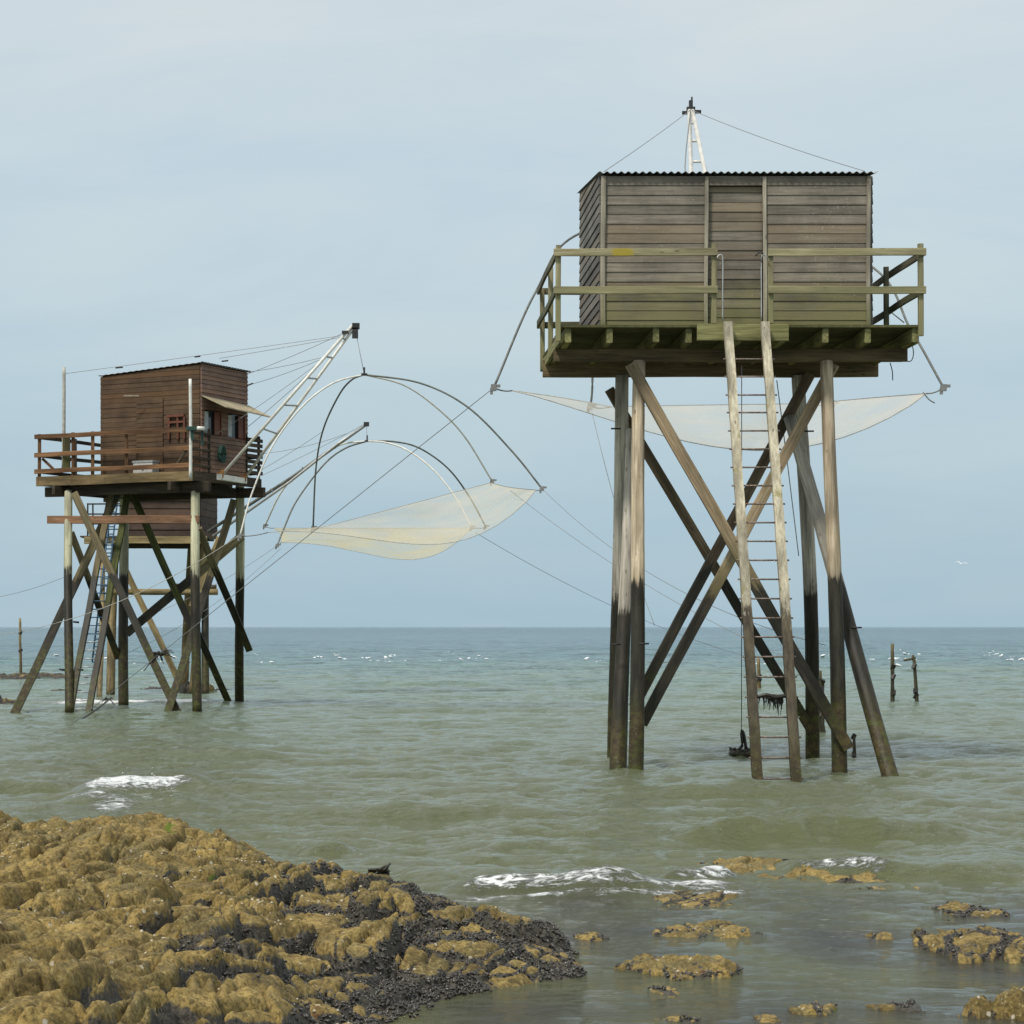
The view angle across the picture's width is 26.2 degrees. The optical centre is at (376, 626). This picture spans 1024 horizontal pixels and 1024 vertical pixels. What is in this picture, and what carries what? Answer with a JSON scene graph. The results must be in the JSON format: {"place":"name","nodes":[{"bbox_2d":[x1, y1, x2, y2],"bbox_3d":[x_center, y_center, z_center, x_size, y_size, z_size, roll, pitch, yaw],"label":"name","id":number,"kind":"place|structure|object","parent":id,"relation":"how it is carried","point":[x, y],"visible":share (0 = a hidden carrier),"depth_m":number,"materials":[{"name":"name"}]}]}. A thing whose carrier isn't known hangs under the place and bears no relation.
{"place":"outdoors","nodes":[
{"label":"outdoors","id":0,"kind":"place"},
{"bbox_2d":[132,460,159,472],"bbox_3d":[-6.200,-4.298,58.990,0.660,0.335,0.360,0,0,28],"label":"storage box","id":1,"kind":"object","parent":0,"point":[144,462],"visible":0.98,"depth_m":58.84,"materials":[{"name":"plastic"}]},
{"bbox_2d":[0,627,1023,1023],"bbox_3d":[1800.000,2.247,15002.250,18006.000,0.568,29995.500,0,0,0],"label":"water","id":2,"kind":"structure","parent":0,"point":[424,759],"depth_m":28.56,"materials":[{"name":"green liquid"}]},
{"bbox_2d":[0,695,15,703],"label":"rock","id":3,"kind":"object","parent":2,"relation":"in","point":[4,700],"visible":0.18,"depth_m":62.38,"materials":[{"name":"brown stone"}]},
{"bbox_2d":[18,618,22,672],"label":"wooden stake","id":4,"kind":"object","parent":2,"relation":"in","point":[20,650],"visible":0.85,"depth_m":97.66,"materials":[{"name":"brown wood"}]},
{"bbox_2d":[0,672,88,679],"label":"rock","id":5,"kind":"object","parent":2,"relation":"in","point":[18,676],"visible":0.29,"depth_m":95.78,"materials":[{"name":"brown stone"}]},
{"bbox_2d":[81,697,111,718],"bbox_3d":[-7.006,2.090,54.023,0.086,0.076,5.979,0,5,2],"label":"driftwood stick","id":6,"kind":"object","parent":2,"relation":"in","point":[96,709],"visible":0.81,"depth_m":54.51,"materials":[{"name":"grey wood"}]},
{"bbox_2d":[141,686,170,689],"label":"rock","id":7,"kind":"object","parent":2,"relation":"in","point":[149,687],"visible":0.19,"depth_m":78.84,"materials":[{"name":"stone"}]},
{"bbox_2d":[10,323,359,712],"bbox_3d":[-5.005,-2.807,60.511,9.112,10.413,7.096,0,0,0],"label":"fishing hut","id":8,"kind":"object","parent":2,"relation":"in","point":[209,401],"visible":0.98,"depth_m":59.28,"materials":[{"name":"brown wood"}]},
{"bbox_2d":[0,577,63,596],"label":"anchor rope","id":9,"kind":"object","parent":8,"relation":"attached to","point":[32,588],"visible":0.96,"depth_m":61.06,"materials":[{"name":"fabric"}]},
{"bbox_2d":[136,398,162,471],"bbox_3d":[-6.120,-5.150,59.151,0.850,2.000,0.031,0,0,28],"label":"door","id":10,"kind":"structure","parent":8,"relation":"in","point":[152,411],"depth_m":59.13,"materials":[{"name":"brown wood"}]},
{"bbox_2d":[166,414,184,439],"bbox_3d":[-5.364,-5.350,58.728,0.581,0.661,0.088,0,0,28],"label":"window","id":11,"kind":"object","parent":8,"relation":"attached to","point":[176,422],"visible":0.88,"depth_m":58.69,"materials":[{"name":"red paint"}]},
{"bbox_2d":[203,407,222,437],"bbox_3d":[-4.447,-5.480,58.964,0.110,0.770,0.980,0,0,28],"label":"window","id":12,"kind":"structure","parent":8,"relation":"in","point":[212,420],"depth_m":59.09,"materials":[{"name":"red paint"}]},
{"bbox_2d":[217,445,226,462],"bbox_3d":[-4.168,-4.650,59.083,0.112,0.494,0.333,0,0,28],"label":"rope coil","id":13,"kind":"object","parent":8,"relation":"hanging from","point":[221,454],"visible":1,"depth_m":59.03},
{"bbox_2d":[227,411,245,440],"bbox_3d":[-3.880,-5.480,60.035,0.110,0.770,1.000,0,0,28],"label":"window","id":14,"kind":"structure","parent":8,"relation":"in","point":[236,431],"depth_m":60.15,"materials":[{"name":"grey glass"}]},
{"bbox_2d":[237,339,546,544],"bbox_3d":[0.398,-5.026,59.000,8.032,5.776,4.070,0,0,0],"label":"lift net","id":15,"kind":"object","parent":8,"relation":"hanging from","point":[426,510],"visible":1,"depth_m":58.80,"materials":[{"name":"white"}]},
{"bbox_2d":[58,537,235,622],"bbox_3d":[-5.944,-1.254,57.250,4.817,2.294,0.019,0,0,6],"label":"anchor rope","id":16,"kind":"object","parent":15,"relation":"attached to","point":[150,587],"visible":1,"depth_m":57.23,"materials":[{"name":"grey fabric"}]},
{"bbox_2d":[510,490,781,655],"bbox_3d":[6.541,-1.325,52.750,0.013,4.592,12.120,0,0,-30],"label":"anchor rope","id":17,"kind":"object","parent":15,"relation":"attached to","point":[610,562],"visible":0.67,"depth_m":54.31,"materials":[{"name":"fabric"}]},
{"bbox_2d":[552,498,823,644],"bbox_3d":[6.050,-1.636,47.601,0.013,3.920,19.127,0,0,-11],"label":"anchor rope","id":18,"kind":"object","parent":15,"relation":"attached to","point":[667,583],"visible":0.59,"depth_m":46.65,"materials":[{"name":"fabric"}]},
{"bbox_2d":[179,680,216,692],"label":"rock","id":19,"kind":"object","parent":2,"relation":"in","point":[184,688],"visible":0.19,"depth_m":74.57,"materials":[{"name":"brown stone"}]},
{"bbox_2d":[80,422,368,696],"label":"fishing hut","id":20,"kind":"object","parent":2,"relation":"in","point":[171,536],"visible":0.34,"depth_m":73.49,"materials":[{"name":"brown wood"}]},
{"bbox_2d":[263,426,488,559],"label":"lift net","id":21,"kind":"object","parent":20,"relation":"hanging from","point":[345,542],"visible":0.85,"depth_m":72.46,"materials":[{"name":"white fabric"}]},
{"bbox_2d":[112,547,274,627],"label":"anchor rope","id":22,"kind":"object","parent":21,"relation":"attached to","point":[211,586],"visible":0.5,"depth_m":68.84,"materials":[{"name":"fabric"}]},
{"bbox_2d":[132,549,279,650],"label":"anchor rope","id":23,"kind":"object","parent":21,"relation":"attached to","point":[210,606],"visible":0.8,"depth_m":66.73,"materials":[{"name":"fabric"}]},
{"bbox_2d":[475,532,743,655],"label":"anchor rope","id":24,"kind":"object","parent":21,"relation":"attached to","point":[590,595],"visible":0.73,"depth_m":69.90,"materials":[{"name":"fabric"}]},
{"bbox_2d":[0,810,584,1023],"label":"reef","id":25,"kind":"object","parent":2,"relation":"in","point":[91,965],"visible":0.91,"depth_m":13.60},
{"bbox_2d":[0,816,505,1023],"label":"barnacles","id":26,"kind":"object","parent":25,"relation":"on","point":[291,919],"visible":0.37,"depth_m":15.08},
{"bbox_2d":[368,863,390,874],"bbox_3d":[0.024,2.063,18.590,0.197,0.131,0.064,0,0,0],"label":"seaweed","id":27,"kind":"object","parent":25,"relation":"on","point":[384,870],"visible":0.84,"depth_m":18.57,"materials":[{"name":"black plant"}]},
{"bbox_2d":[7,823,1023,1023],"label":"mussels","id":28,"kind":"object","parent":25,"relation":"on","point":[414,1004],"visible":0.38,"depth_m":14.12},
{"bbox_2d":[53,649,1023,665],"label":"whitecap foam","id":29,"kind":"object","parent":2,"relation":"on","point":[823,655],"visible":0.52,"depth_m":150.62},
{"bbox_2d":[575,932,601,940],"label":"rock","id":30,"kind":"object","parent":2,"relation":"in","point":[588,936],"visible":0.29,"depth_m":15.83,"materials":[{"name":"brown stone"}]},
{"bbox_2d":[650,986,678,996],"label":"rock","id":31,"kind":"object","parent":2,"relation":"in","point":[668,992],"visible":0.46,"depth_m":13.60,"materials":[{"name":"brown stone"}]},
{"bbox_2d":[614,953,742,980],"bbox_3d":[1.984,2.363,14.562,1.235,0.366,1.248,0,0,0],"label":"rock","id":32,"kind":"object","parent":2,"relation":"in","point":[693,964],"visible":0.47,"depth_m":14.39,"materials":[{"name":"brown stone"}]},
{"bbox_2d":[655,1015,701,1022],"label":"rock","id":33,"kind":"object","parent":2,"relation":"in","point":[674,1018],"visible":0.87,"depth_m":12.62,"materials":[{"name":"brown stone"}]},
{"bbox_2d":[650,890,736,906],"bbox_3d":[2.638,2.349,18.498,1.924,0.325,3.656,0,0,0],"label":"rock","id":34,"kind":"object","parent":2,"relation":"in","point":[714,897],"visible":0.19,"depth_m":17.84,"materials":[{"name":"brown stone"}]},
{"bbox_2d":[653,919,750,938],"bbox_3d":[2.454,2.370,16.142,1.256,0.335,1.381,0,0,0],"label":"rock","id":35,"kind":"object","parent":2,"relation":"in","point":[729,931],"visible":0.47,"depth_m":16.14,"materials":[{"name":"brown stone"}]},
{"bbox_2d":[537,97,925,781],"bbox_3d":[5.756,-3.895,37.125,6.141,12.977,11.850,0,0,0],"label":"fishing hut","id":36,"kind":"object","parent":2,"relation":"in","point":[727,275],"visible":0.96,"depth_m":33.97,"materials":[{"name":"brown wood"}]},
{"bbox_2d":[490,233,950,450],"bbox_3d":[6.183,-6.655,41.258,8.282,6.961,3.587,0,0,0],"label":"lift net","id":37,"kind":"object","parent":36,"relation":"hanging from","point":[860,405],"visible":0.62,"depth_m":40.74,"materials":[{"name":"white fabric"}]},
{"bbox_2d":[71,391,489,724],"bbox_3d":[-2.542,-0.980,45.250,0.014,6.663,14.794,0,0,-39],"label":"anchor rope","id":38,"kind":"object","parent":37,"relation":"attached to","point":[291,548],"visible":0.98,"depth_m":44.11,"materials":[{"name":"fabric"}]},
{"bbox_2d":[144,648,174,670],"bbox_3d":[-4.751,0.711,47.971,0.691,0.524,0.127,0,0,-6],"label":"seaweed","id":39,"kind":"object","parent":38,"relation":"attached to","point":[157,654],"visible":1,"depth_m":47.96,"materials":[{"name":"black plant"}]},
{"bbox_2d":[592,413,654,625],"bbox_3d":[4.633,-2.156,41.500,0.013,4.266,3.132,0,0,-16],"label":"anchor rope","id":40,"kind":"object","parent":37,"relation":"hanging from","point":[613,496],"visible":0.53,"depth_m":42.23,"materials":[{"name":"fabric"}]},
{"bbox_2d":[708,187,761,323],"bbox_3d":[5.559,-5.714,34.033,0.833,2.219,0.044,0,0,0],"label":"door","id":41,"kind":"structure","parent":36,"relation":"in","point":[735,213],"depth_m":34.02,"materials":[{"name":"brown wood"}]},
{"bbox_2d":[729,366,749,756],"bbox_3d":[6.079,-0.879,36.201,0.427,6.341,4.484,0,0,8],"label":"mooring weight","id":42,"kind":"object","parent":36,"relation":"hanging from","point":[738,751],"visible":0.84,"depth_m":38.03,"materials":[{"name":"black metal"}]},
{"bbox_2d":[756,693,785,715],"bbox_3d":[5.678,1.118,31.575,0.429,0.332,0.118,0,0,0],"label":"seaweed","id":43,"kind":"object","parent":36,"relation":"attached to","point":[777,700],"visible":1,"depth_m":31.59,"materials":[{"name":"black plant"}]},
{"bbox_2d":[757,658,761,687],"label":"wooden stake","id":44,"kind":"object","parent":2,"relation":"in","point":[759,680],"visible":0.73,"depth_m":78.58,"materials":[{"name":"brown wood"}]},
{"bbox_2d":[696,856,833,878],"bbox_3d":[3.621,2.336,20.270,1.740,0.363,3.132,0,0,0],"label":"rock","id":45,"kind":"object","parent":2,"relation":"in","point":[738,864],"visible":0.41,"depth_m":20.09,"materials":[{"name":"brown stone"}]},
{"bbox_2d":[753,1014,782,1022],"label":"rock","id":46,"kind":"object","parent":2,"relation":"in","point":[766,1018],"visible":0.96,"depth_m":12.64,"materials":[{"name":"brown stone"}]},
{"bbox_2d":[787,1000,836,1015],"bbox_3d":[2.602,2.402,13.009,0.430,0.332,0.512,0,0,0],"label":"rock","id":47,"kind":"object","parent":2,"relation":"in","point":[809,1009],"visible":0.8,"depth_m":12.94,"materials":[{"name":"brown stone"}]},
{"bbox_2d":[819,671,825,731],"bbox_3d":[9.610,1.766,47.505,0.291,1.635,0.240,0,0,-18],"label":"wooden stake","id":48,"kind":"object","parent":2,"relation":"in","point":[822,718],"visible":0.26,"depth_m":47.42,"materials":[{"name":"brown wood"}]},
{"bbox_2d":[769,871,918,889],"bbox_3d":[4.218,2.343,19.291,2.007,0.343,3.813,0,0,0],"label":"rock","id":49,"kind":"object","parent":2,"relation":"in","point":[865,876],"visible":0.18,"depth_m":19.14,"materials":[{"name":"brown stone"}]},
{"bbox_2d":[851,733,856,757],"bbox_3d":[8.131,2.194,37.378,0.118,0.773,0.101,0,0,-17],"label":"wooden stake","id":50,"kind":"object","parent":2,"relation":"in","point":[853,736],"visible":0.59,"depth_m":37.35,"materials":[{"name":"brown wood"}]},
{"bbox_2d":[865,932,893,939],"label":"rock","id":51,"kind":"object","parent":2,"relation":"in","point":[885,935],"visible":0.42,"depth_m":15.84,"materials":[{"name":"brown stone"}]},
{"bbox_2d":[890,644,895,700],"bbox_3d":[14.771,1.531,62.752,0.191,2.101,0.195,0,0,0],"label":"wooden stake","id":52,"kind":"object","parent":2,"relation":"in","point":[892,677],"visible":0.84,"depth_m":62.73,"materials":[{"name":"brown wood"}]},
{"bbox_2d":[865,1002,924,1011],"bbox_3d":[3.137,2.416,13.114,0.449,0.328,0.538,0,0,0],"label":"rock","id":53,"kind":"object","parent":2,"relation":"in","point":[914,1007],"visible":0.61,"depth_m":13.05,"materials":[{"name":"brown stone"}]},
{"bbox_2d":[903,655,918,701],"bbox_3d":[15.155,1.685,62.182,0.454,1.796,0.195,0,0,0],"label":"wooden stake","id":54,"kind":"object","parent":2,"relation":"in","point":[915,688],"visible":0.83,"depth_m":62.15,"materials":[{"name":"brown wood"}]},
{"bbox_2d":[911,925,1023,963],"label":"rock","id":55,"kind":"object","parent":2,"relation":"in","point":[1011,953],"visible":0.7,"depth_m":15.28,"materials":[{"name":"brown stone"}]},
{"bbox_2d":[930,901,1008,918],"bbox_3d":[4.645,2.382,17.454,0.864,0.342,1.244,0,0,0],"label":"rock","id":56,"kind":"object","parent":2,"relation":"in","point":[954,906],"visible":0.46,"depth_m":17.26,"materials":[{"name":"brown stone"}]},
{"bbox_2d":[957,986,1023,1020],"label":"rock","id":57,"kind":"object","parent":2,"relation":"in","point":[1009,1004],"visible":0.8,"depth_m":12.76,"materials":[{"name":"brown stone"}]},
{"bbox_2d":[0,0,1023,626],"label":"sky","id":58,"kind":"structure","parent":0,"point":[179,179],"materials":[{"name":"blue"}]}
]}

